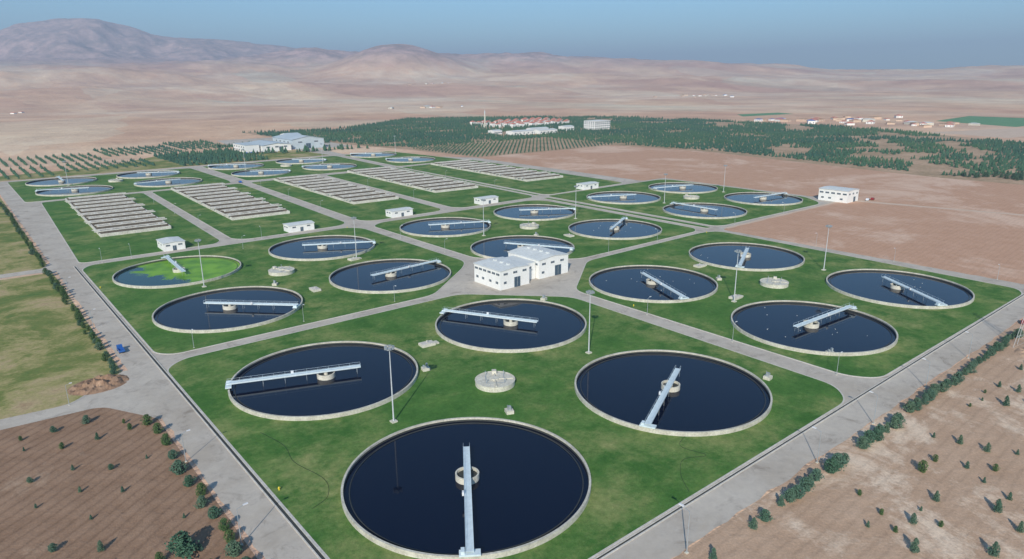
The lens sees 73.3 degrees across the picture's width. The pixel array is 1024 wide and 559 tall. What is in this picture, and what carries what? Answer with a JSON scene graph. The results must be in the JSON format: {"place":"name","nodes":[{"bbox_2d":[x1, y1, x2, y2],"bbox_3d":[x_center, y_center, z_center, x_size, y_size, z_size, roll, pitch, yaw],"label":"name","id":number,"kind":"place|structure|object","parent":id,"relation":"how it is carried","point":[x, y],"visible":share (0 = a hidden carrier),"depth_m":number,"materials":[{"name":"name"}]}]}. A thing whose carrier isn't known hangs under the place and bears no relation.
{"place":"outdoors","nodes":[
{"label":"outdoors","id":0,"kind":"place"},
{"bbox_2d":[0,198,46,274],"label":"dry grass field","id":1,"kind":"structure","parent":0,"point":[15,256],"depth_m":327.73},
{"bbox_2d":[0,263,55,277],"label":"road","id":2,"kind":"structure","parent":0,"point":[50,267],"depth_m":290.97,"materials":[{"name":"concrete"}]},
{"bbox_2d":[0,274,121,418],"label":"dry grass field","id":3,"kind":"structure","parent":0,"point":[48,352],"depth_m":205.92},
{"bbox_2d":[67,374,128,395],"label":"soil heap","id":4,"kind":"object","parent":3,"relation":"on","point":[100,383],"visible":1,"depth_m":180.53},
{"bbox_2d":[0,370,162,429],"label":"road","id":5,"kind":"structure","parent":0,"point":[130,395],"depth_m":170.33,"materials":[{"name":"concrete"}]},
{"bbox_2d":[8,168,230,201],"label":"lawn","id":6,"kind":"structure","parent":0,"point":[25,193],"depth_m":540.02,"materials":[{"name":"green plant"}]},
{"bbox_2d":[25,175,96,185],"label":"settling tank","id":7,"kind":"object","parent":6,"relation":"on","point":[59,181],"visible":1,"depth_m":558.19,"materials":[{"name":"liquid"}]},
{"bbox_2d":[35,185,112,195],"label":"settling tank","id":8,"kind":"object","parent":6,"relation":"on","point":[75,190],"visible":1,"depth_m":507.64,"materials":[{"name":"liquid"}]},
{"bbox_2d":[116,170,179,178],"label":"settling tank","id":9,"kind":"object","parent":6,"relation":"on","point":[147,174],"visible":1,"depth_m":596.59,"materials":[{"name":"liquid"}]},
{"bbox_2d":[134,177,201,186],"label":"settling tank","id":10,"kind":"object","parent":6,"relation":"on","point":[170,182],"visible":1,"depth_m":548.19,"materials":[{"name":"liquid"}]},
{"bbox_2d":[0,408,256,558],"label":"soil field","id":11,"kind":"structure","parent":0,"point":[140,516],"depth_m":133.36,"materials":[{"name":"soil"}]},
{"bbox_2d":[169,459,188,474],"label":"young tree","id":12,"kind":"object","parent":11,"relation":"on","point":[178,467],"visible":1,"depth_m":139.49,"materials":[{"name":"green plant"}]},
{"bbox_2d":[164,530,198,558],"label":"young tree","id":13,"kind":"object","parent":11,"relation":"on","point":[182,545],"visible":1,"depth_m":114.95,"materials":[{"name":"green plant"}]},
{"bbox_2d":[193,495,209,508],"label":"young tree","id":14,"kind":"object","parent":11,"relation":"on","point":[202,500],"visible":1,"depth_m":128.64,"materials":[{"name":"green plant"}]},
{"bbox_2d":[208,506,224,518],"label":"young tree","id":15,"kind":"object","parent":11,"relation":"on","point":[212,513],"visible":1,"depth_m":125.37,"materials":[{"name":"green plant"}]},
{"bbox_2d":[223,529,234,542],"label":"young tree","id":16,"kind":"object","parent":11,"relation":"on","point":[228,533],"visible":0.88,"depth_m":118.60,"materials":[{"name":"green plant"}]},
{"bbox_2d":[220,540,242,557],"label":"young tree","id":17,"kind":"object","parent":11,"relation":"on","point":[233,550],"visible":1,"depth_m":115.21,"materials":[{"name":"green plant"}]},
{"bbox_2d":[42,193,218,262],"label":"lawn","id":18,"kind":"structure","parent":0,"point":[84,241],"depth_m":359.33,"materials":[{"name":"green plant"}]},
{"bbox_2d":[65,192,170,236],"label":"aeration basin","id":19,"kind":"object","parent":18,"relation":"on","point":[106,215],"visible":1,"depth_m":404.43,"materials":[{"name":"concrete"}]},
{"bbox_2d":[156,236,185,251],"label":"equipment hut","id":20,"kind":"object","parent":18,"relation":"on","point":[165,244],"visible":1,"depth_m":328.54,"materials":[{"name":"white concrete"}]},
{"bbox_2d":[0,150,326,180],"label":"dry grass field","id":21,"kind":"structure","parent":0,"point":[159,163],"depth_m":660.23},
{"bbox_2d":[153,184,343,238],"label":"lawn","id":22,"kind":"structure","parent":0,"point":[256,227],"depth_m":402.51,"materials":[{"name":"green plant"}]},
{"bbox_2d":[171,183,289,219],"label":"aeration basin","id":23,"kind":"object","parent":22,"relation":"on","point":[230,203],"visible":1,"depth_m":447.50,"materials":[{"name":"concrete"}]},
{"bbox_2d":[283,220,314,232],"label":"equipment hut","id":24,"kind":"object","parent":22,"relation":"on","point":[298,226],"visible":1,"depth_m":367.06,"materials":[{"name":"paint"}]},
{"bbox_2d":[83,228,463,353],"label":"lawn","id":25,"kind":"structure","parent":0,"point":[136,308],"depth_m":267.65,"materials":[{"name":"green plant"}]},
{"bbox_2d":[112,254,240,288],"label":"settling tank","id":26,"kind":"object","parent":25,"relation":"on","point":[167,271],"visible":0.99,"depth_m":288.54,"materials":[{"name":"liquid"}]},
{"bbox_2d":[152,286,302,332],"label":"settling tank","id":27,"kind":"object","parent":25,"relation":"on","point":[227,309],"visible":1,"depth_m":239.96,"materials":[{"name":"liquid"}]},
{"bbox_2d":[268,265,294,275],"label":"distribution chamber","id":28,"kind":"object","parent":25,"relation":"on","point":[280,271],"visible":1,"depth_m":285.52,"materials":[{"name":"concrete"}]},
{"bbox_2d":[268,235,375,260],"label":"settling tank","id":29,"kind":"object","parent":25,"relation":"on","point":[321,247],"visible":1,"depth_m":327.97,"materials":[{"name":"liquid"}]},
{"bbox_2d":[329,258,450,293],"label":"settling tank","id":30,"kind":"object","parent":25,"relation":"on","point":[383,276],"visible":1,"depth_m":279.91,"materials":[{"name":"liquid"}]},
{"bbox_2d":[219,137,350,154],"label":"road","id":31,"kind":"structure","parent":0,"point":[320,151],"depth_m":889.31,"materials":[{"name":"concrete"}]},
{"bbox_2d":[204,156,383,179],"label":"lawn","id":32,"kind":"structure","parent":0,"point":[297,169],"depth_m":635.87,"materials":[{"name":"green plant"}]},
{"bbox_2d":[208,163,263,169],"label":"settling tank","id":33,"kind":"object","parent":32,"relation":"on","point":[231,166],"visible":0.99,"depth_m":649.69,"materials":[{"name":"liquid"}]},
{"bbox_2d":[231,169,290,176],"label":"settling tank","id":34,"kind":"object","parent":32,"relation":"on","point":[258,172],"visible":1,"depth_m":602.19,"materials":[{"name":"liquid"}]},
{"bbox_2d":[276,158,326,163],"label":"settling tank","id":35,"kind":"object","parent":32,"relation":"on","point":[301,160],"visible":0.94,"depth_m":688.66,"materials":[{"name":"liquid"}]},
{"bbox_2d":[252,180,439,220],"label":"lawn","id":36,"kind":"structure","parent":0,"point":[371,211],"depth_m":445.12,"materials":[{"name":"green plant"}]},
{"bbox_2d":[273,174,398,203],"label":"aeration basin","id":37,"kind":"object","parent":36,"relation":"on","point":[342,191],"visible":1,"depth_m":495.96,"materials":[{"name":"concrete"}]},
{"bbox_2d":[386,207,412,217],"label":"equipment hut","id":38,"kind":"object","parent":36,"relation":"on","point":[399,212],"visible":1,"depth_m":404.91,"materials":[{"name":"paint"}]},
{"bbox_2d":[346,151,461,165],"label":"lawn","id":39,"kind":"structure","parent":0,"point":[400,154],"depth_m":702.55,"materials":[{"name":"green plant"}]},
{"bbox_2d":[327,169,531,206],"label":"lawn","id":40,"kind":"structure","parent":0,"point":[461,198],"depth_m":488.00,"materials":[{"name":"green plant"}]},
{"bbox_2d":[474,195,497,204],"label":"equipment hut","id":41,"kind":"object","parent":40,"relation":"on","point":[490,199],"visible":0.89,"depth_m":444.62,"materials":[{"name":"white concrete"}]},
{"bbox_2d":[399,168,536,194],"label":"road","id":42,"kind":"structure","parent":0,"point":[471,182],"depth_m":538.68,"materials":[{"name":"grey concrete"}]},
{"bbox_2d":[169,294,842,558],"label":"lawn","id":43,"kind":"structure","parent":0,"point":[637,479],"depth_m":161.34,"materials":[{"name":"green plant"}]},
{"bbox_2d":[225,341,417,420],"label":"settling tank","id":44,"kind":"object","parent":43,"relation":"on","point":[322,380],"visible":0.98,"depth_m":181.95,"materials":[{"name":"liquid"}]},
{"bbox_2d":[384,345,397,423],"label":"light mast","id":45,"kind":"object","parent":43,"relation":"on","point":[389,349],"visible":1,"depth_m":157.93,"materials":[{"name":"metal"}]},
{"bbox_2d":[341,417,590,558],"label":"settling tank","id":46,"kind":"object","parent":43,"relation":"on","point":[473,488],"visible":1,"depth_m":133.82,"materials":[{"name":"liquid"}]},
{"bbox_2d":[475,369,514,392],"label":"distribution chamber","id":47,"kind":"object","parent":43,"relation":"on","point":[493,381],"visible":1,"depth_m":179.03,"materials":[{"name":"concrete"}]},
{"bbox_2d":[435,298,586,352],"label":"settling tank","id":48,"kind":"object","parent":43,"relation":"on","point":[512,325],"visible":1,"depth_m":222.54,"materials":[{"name":"liquid"}]},
{"bbox_2d":[0,18,1023,558],"bbox_3d":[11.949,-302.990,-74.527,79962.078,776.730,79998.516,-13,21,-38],"label":"ground","id":49,"kind":"structure","parent":0,"point":[76,86],"depth_m":2981.16,"materials":[{"name":"soil"}]},
{"bbox_2d":[233,142,259,152],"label":"workshop hall","id":50,"kind":"structure","parent":49,"relation":"on","point":[247,147],"depth_m":786.56,"materials":[{"name":"white metal"}]},
{"bbox_2d":[248,140,290,151],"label":"workshop hall","id":51,"kind":"structure","parent":49,"relation":"on","point":[266,144],"depth_m":798.81,"materials":[{"name":"white metal"}]},
{"bbox_2d":[273,133,323,148],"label":"workshop hall","id":52,"kind":"structure","parent":49,"relation":"on","point":[296,141],"depth_m":827.51,"materials":[{"name":"white metal"}]},
{"bbox_2d":[0,115,1023,179],"bbox_3d":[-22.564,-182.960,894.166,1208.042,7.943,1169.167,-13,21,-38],"label":"pine forest","id":53,"kind":"object","parent":49,"relation":"on","point":[657,131],"visible":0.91,"depth_m":876.60,"materials":[{"name":"green plant"}]},
{"bbox_2d":[584,120,609,129],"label":"apartment block","id":54,"kind":"structure","parent":49,"relation":"on","point":[596,124],"depth_m":1101.41,"materials":[{"name":"white concrete"}]},
{"bbox_2d":[0,154,1023,558],"bbox_3d":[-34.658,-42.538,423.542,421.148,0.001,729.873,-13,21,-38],"label":"road","id":55,"kind":"structure","parent":0,"point":[268,528],"depth_m":193.15,"materials":[{"name":"concrete"}]},
{"bbox_2d":[41,193,219,262],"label":"kerb","id":56,"kind":"structure","parent":55,"relation":"on","point":[127,256],"depth_m":348.19,"materials":[{"name":"concrete"}]},
{"bbox_2d":[73,266,327,558],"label":"drain channel","id":57,"kind":"object","parent":55,"relation":"on","point":[304,536],"visible":1,"depth_m":151.71,"materials":[{"name":"concrete"}]},
{"bbox_2d":[152,184,344,238],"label":"kerb","id":58,"kind":"structure","parent":55,"relation":"on","point":[257,237],"depth_m":394.69,"materials":[{"name":"concrete"}]},
{"bbox_2d":[82,228,464,353],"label":"kerb","id":59,"kind":"structure","parent":55,"relation":"on","point":[259,334],"depth_m":241.41,"materials":[{"name":"concrete"}]},
{"bbox_2d":[302,163,356,169],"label":"settling tank","id":60,"kind":"object","parent":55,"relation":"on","point":[331,166],"visible":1,"depth_m":640.35,"materials":[{"name":"liquid"}]},
{"bbox_2d":[350,152,395,157],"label":"settling tank","id":61,"kind":"object","parent":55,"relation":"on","point":[371,154],"visible":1,"depth_m":741.15,"materials":[{"name":"liquid"}]},
{"bbox_2d":[385,156,434,162],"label":"settling tank","id":62,"kind":"object","parent":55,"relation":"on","point":[413,159],"visible":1,"depth_m":692.58,"materials":[{"name":"liquid"}]},
{"bbox_2d":[347,166,477,192],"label":"aeration basin","id":63,"kind":"object","parent":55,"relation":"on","point":[422,181],"visible":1,"depth_m":541.42,"materials":[{"name":"concrete"}]},
{"bbox_2d":[430,159,562,181],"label":"aeration basin","id":64,"kind":"object","parent":55,"relation":"on","point":[520,174],"visible":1,"depth_m":593.84,"materials":[{"name":"concrete"}]},
{"bbox_2d":[473,257,528,290],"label":"pump building","id":65,"kind":"structure","parent":55,"relation":"on","point":[500,273],"depth_m":265.92,"materials":[{"name":"white concrete"}]},
{"bbox_2d":[167,294,844,558],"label":"kerb","id":66,"kind":"structure","parent":55,"relation":"on","point":[627,535],"depth_m":149.32,"materials":[{"name":"concrete"}]},
{"bbox_2d":[506,255,534,279],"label":"pump building","id":67,"kind":"structure","parent":55,"relation":"on","point":[531,267],"depth_m":275.62,"materials":[{"name":"white concrete"}]},
{"bbox_2d":[470,235,574,258],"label":"settling tank","id":68,"kind":"object","parent":55,"relation":"on","point":[495,247],"visible":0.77,"depth_m":331.43,"materials":[{"name":"liquid"}]},
{"bbox_2d":[493,204,574,220],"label":"settling tank","id":69,"kind":"object","parent":55,"relation":"on","point":[534,212],"visible":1,"depth_m":412.75,"materials":[{"name":"liquid"}]},
{"bbox_2d":[374,200,695,258],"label":"kerb","id":70,"kind":"structure","parent":55,"relation":"on","point":[542,200],"depth_m":350.87,"materials":[{"name":"concrete"}]},
{"bbox_2d":[507,246,568,278],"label":"pump building","id":71,"kind":"structure","parent":55,"relation":"on","point":[549,262],"depth_m":280.73,"materials":[{"name":"white concrete"}]},
{"bbox_2d":[568,216,661,239],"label":"settling tank","id":72,"kind":"object","parent":55,"relation":"on","point":[624,228],"visible":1,"depth_m":364.83,"materials":[{"name":"liquid"}]},
{"bbox_2d":[586,191,660,203],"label":"settling tank","id":73,"kind":"object","parent":55,"relation":"on","point":[620,197],"visible":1,"depth_m":460.43,"materials":[{"name":"liquid"}]},
{"bbox_2d":[589,265,717,302],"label":"settling tank","id":74,"kind":"object","parent":55,"relation":"on","point":[639,283],"visible":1,"depth_m":266.50,"materials":[{"name":"liquid"}]},
{"bbox_2d":[574,349,772,436],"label":"settling tank","id":75,"kind":"object","parent":55,"relation":"on","point":[674,393],"visible":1,"depth_m":174.11,"materials":[{"name":"liquid"}]},
{"bbox_2d":[549,179,818,225],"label":"kerb","id":76,"kind":"structure","parent":55,"relation":"on","point":[689,221],"depth_m":425.65,"materials":[{"name":"concrete"}]},
{"bbox_2d":[663,202,746,218],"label":"settling tank","id":77,"kind":"object","parent":55,"relation":"on","point":[706,210],"visible":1,"depth_m":413.37,"materials":[{"name":"liquid"}]},
{"bbox_2d":[689,242,804,270],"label":"settling tank","id":78,"kind":"object","parent":55,"relation":"on","point":[755,257],"visible":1,"depth_m":306.33,"materials":[{"name":"liquid"}]},
{"bbox_2d":[724,192,802,205],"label":"settling tank","id":79,"kind":"object","parent":55,"relation":"on","point":[764,198],"visible":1,"depth_m":453.01,"materials":[{"name":"liquid"}]},
{"bbox_2d":[576,231,1022,377],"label":"kerb","id":80,"kind":"structure","parent":55,"relation":"on","point":[792,358],"depth_m":221.09,"materials":[{"name":"concrete"}]},
{"bbox_2d":[594,293,1023,558],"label":"drain channel","id":81,"kind":"object","parent":55,"relation":"on","point":[686,504],"visible":1,"depth_m":147.26,"materials":[{"name":"concrete"}]},
{"bbox_2d":[731,300,897,355],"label":"settling tank","id":82,"kind":"object","parent":55,"relation":"on","point":[785,322],"visible":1,"depth_m":218.41,"materials":[{"name":"liquid"}]},
{"bbox_2d":[826,269,974,308],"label":"settling tank","id":83,"kind":"object","parent":55,"relation":"on","point":[896,288],"visible":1,"depth_m":258.03,"materials":[{"name":"liquid"}]},
{"bbox_2d":[403,160,620,193],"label":"lawn","id":84,"kind":"structure","parent":0,"point":[566,182],"depth_m":545.81,"materials":[{"name":"green plant"}]},
{"bbox_2d":[576,181,598,189],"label":"equipment hut","id":85,"kind":"object","parent":84,"relation":"on","point":[588,185],"visible":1,"depth_m":502.39,"materials":[{"name":"white concrete"}]},
{"bbox_2d":[0,0,1023,69],"label":"sky","id":86,"kind":"structure","parent":0,"point":[822,34],"materials":[{"name":"blue"}]},
{"bbox_2d":[375,200,694,258],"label":"lawn","id":87,"kind":"structure","parent":0,"point":[583,246],"depth_m":364.76,"materials":[{"name":"green plant"}]},
{"bbox_2d":[400,217,490,236],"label":"settling tank","id":88,"kind":"object","parent":87,"relation":"on","point":[445,227],"visible":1,"depth_m":372.82,"materials":[{"name":"liquid"}]},
{"bbox_2d":[545,198,708,227],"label":"lawn","id":89,"kind":"structure","parent":0,"point":[630,213],"depth_m":409.35,"materials":[{"name":"green plant"}]},
{"bbox_2d":[246,116,1023,184],"bbox_3d":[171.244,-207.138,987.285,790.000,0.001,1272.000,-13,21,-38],"label":"forest floor","id":90,"kind":"structure","parent":0,"point":[921,167],"depth_m":782.98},
{"bbox_2d":[506,129,534,134],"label":"long building","id":91,"kind":"structure","parent":90,"relation":"on","point":[525,132],"depth_m":1008.69,"materials":[{"name":"white concrete"}]},
{"bbox_2d":[550,180,817,225],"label":"lawn","id":92,"kind":"structure","parent":0,"point":[717,197],"depth_m":444.83,"materials":[{"name":"green plant"}]},
{"bbox_2d":[648,182,717,193],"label":"settling tank","id":93,"kind":"object","parent":92,"relation":"on","point":[682,187],"visible":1,"depth_m":500.06,"materials":[{"name":"liquid"}]},
{"bbox_2d":[478,145,1023,283],"bbox_3d":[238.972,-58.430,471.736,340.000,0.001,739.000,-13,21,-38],"label":"bare field","id":94,"kind":"structure","parent":0,"point":[983,244],"depth_m":429.91,"materials":[{"name":"soil"}]},
{"bbox_2d":[818,186,858,202],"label":"blower building","id":95,"kind":"structure","parent":94,"relation":"on","point":[838,194],"depth_m":443.69,"materials":[{"name":"white concrete"}]},
{"bbox_2d":[725,202,838,227],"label":"path","id":96,"kind":"structure","parent":0,"point":[780,215],"depth_m":400.61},
{"bbox_2d":[577,231,1020,376],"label":"lawn","id":97,"kind":"structure","parent":0,"point":[920,331],"depth_m":247.66,"materials":[{"name":"green plant"}]},
{"bbox_2d":[760,276,788,288],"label":"distribution chamber","id":98,"kind":"object","parent":97,"relation":"on","point":[774,282],"visible":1,"depth_m":263.78,"materials":[{"name":"concrete"}]},
{"bbox_2d":[673,320,1023,558],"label":"soil field","id":99,"kind":"structure","parent":0,"point":[831,515],"depth_m":132.28,"materials":[{"name":"soil"}]},
{"bbox_2d":[757,509,772,521],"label":"young tree","id":100,"kind":"object","parent":99,"relation":"on","point":[765,514],"visible":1,"depth_m":123.36,"materials":[{"name":"green plant"}]},
{"bbox_2d":[783,488,796,502],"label":"young tree","id":101,"kind":"object","parent":99,"relation":"on","point":[790,493],"visible":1,"depth_m":128.93,"materials":[{"name":"green plant"}]},
{"bbox_2d":[791,484,805,498],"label":"young tree","id":102,"kind":"object","parent":99,"relation":"on","point":[797,488],"visible":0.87,"depth_m":129.79,"materials":[{"name":"green plant"}]},
{"bbox_2d":[799,477,814,491],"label":"young tree","id":103,"kind":"object","parent":99,"relation":"on","point":[805,485],"visible":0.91,"depth_m":132.04,"materials":[{"name":"green plant"}]},
{"bbox_2d":[824,458,843,473],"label":"young tree","id":104,"kind":"object","parent":99,"relation":"on","point":[830,467],"visible":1,"depth_m":138.07,"materials":[{"name":"green plant"}]},
{"bbox_2d":[828,452,846,467],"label":"young tree","id":105,"kind":"object","parent":99,"relation":"on","point":[839,459],"visible":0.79,"depth_m":140.11,"materials":[{"name":"green plant"}]},
{"bbox_2d":[856,436,872,448],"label":"young tree","id":106,"kind":"object","parent":99,"relation":"on","point":[862,443],"visible":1,"depth_m":147.24,"materials":[{"name":"green plant"}]},
{"bbox_2d":[886,415,903,428],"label":"young tree","id":107,"kind":"object","parent":99,"relation":"on","point":[894,423],"visible":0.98,"depth_m":155.75,"materials":[{"name":"green plant"}]},
{"bbox_2d":[902,401,918,412],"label":"young tree","id":108,"kind":"object","parent":99,"relation":"on","point":[909,406],"visible":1,"depth_m":163.23,"materials":[{"name":"green plant"}]},
{"bbox_2d":[987,541,1000,557],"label":"pine tree","id":109,"kind":"object","parent":99,"relation":"on","point":[994,551],"visible":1,"depth_m":114.11,"materials":[{"name":"green plant"}]},
{"bbox_2d":[858,200,1023,215],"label":"path","id":110,"kind":"structure","parent":0,"point":[936,207],"depth_m":421.85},
{"bbox_2d":[933,128,1023,137],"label":"path","id":111,"kind":"structure","parent":0,"point":[1010,133],"depth_m":986.85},
{"bbox_2d":[939,116,1023,126],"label":"crop field","id":112,"kind":"structure","parent":0,"point":[1007,121],"depth_m":1259.13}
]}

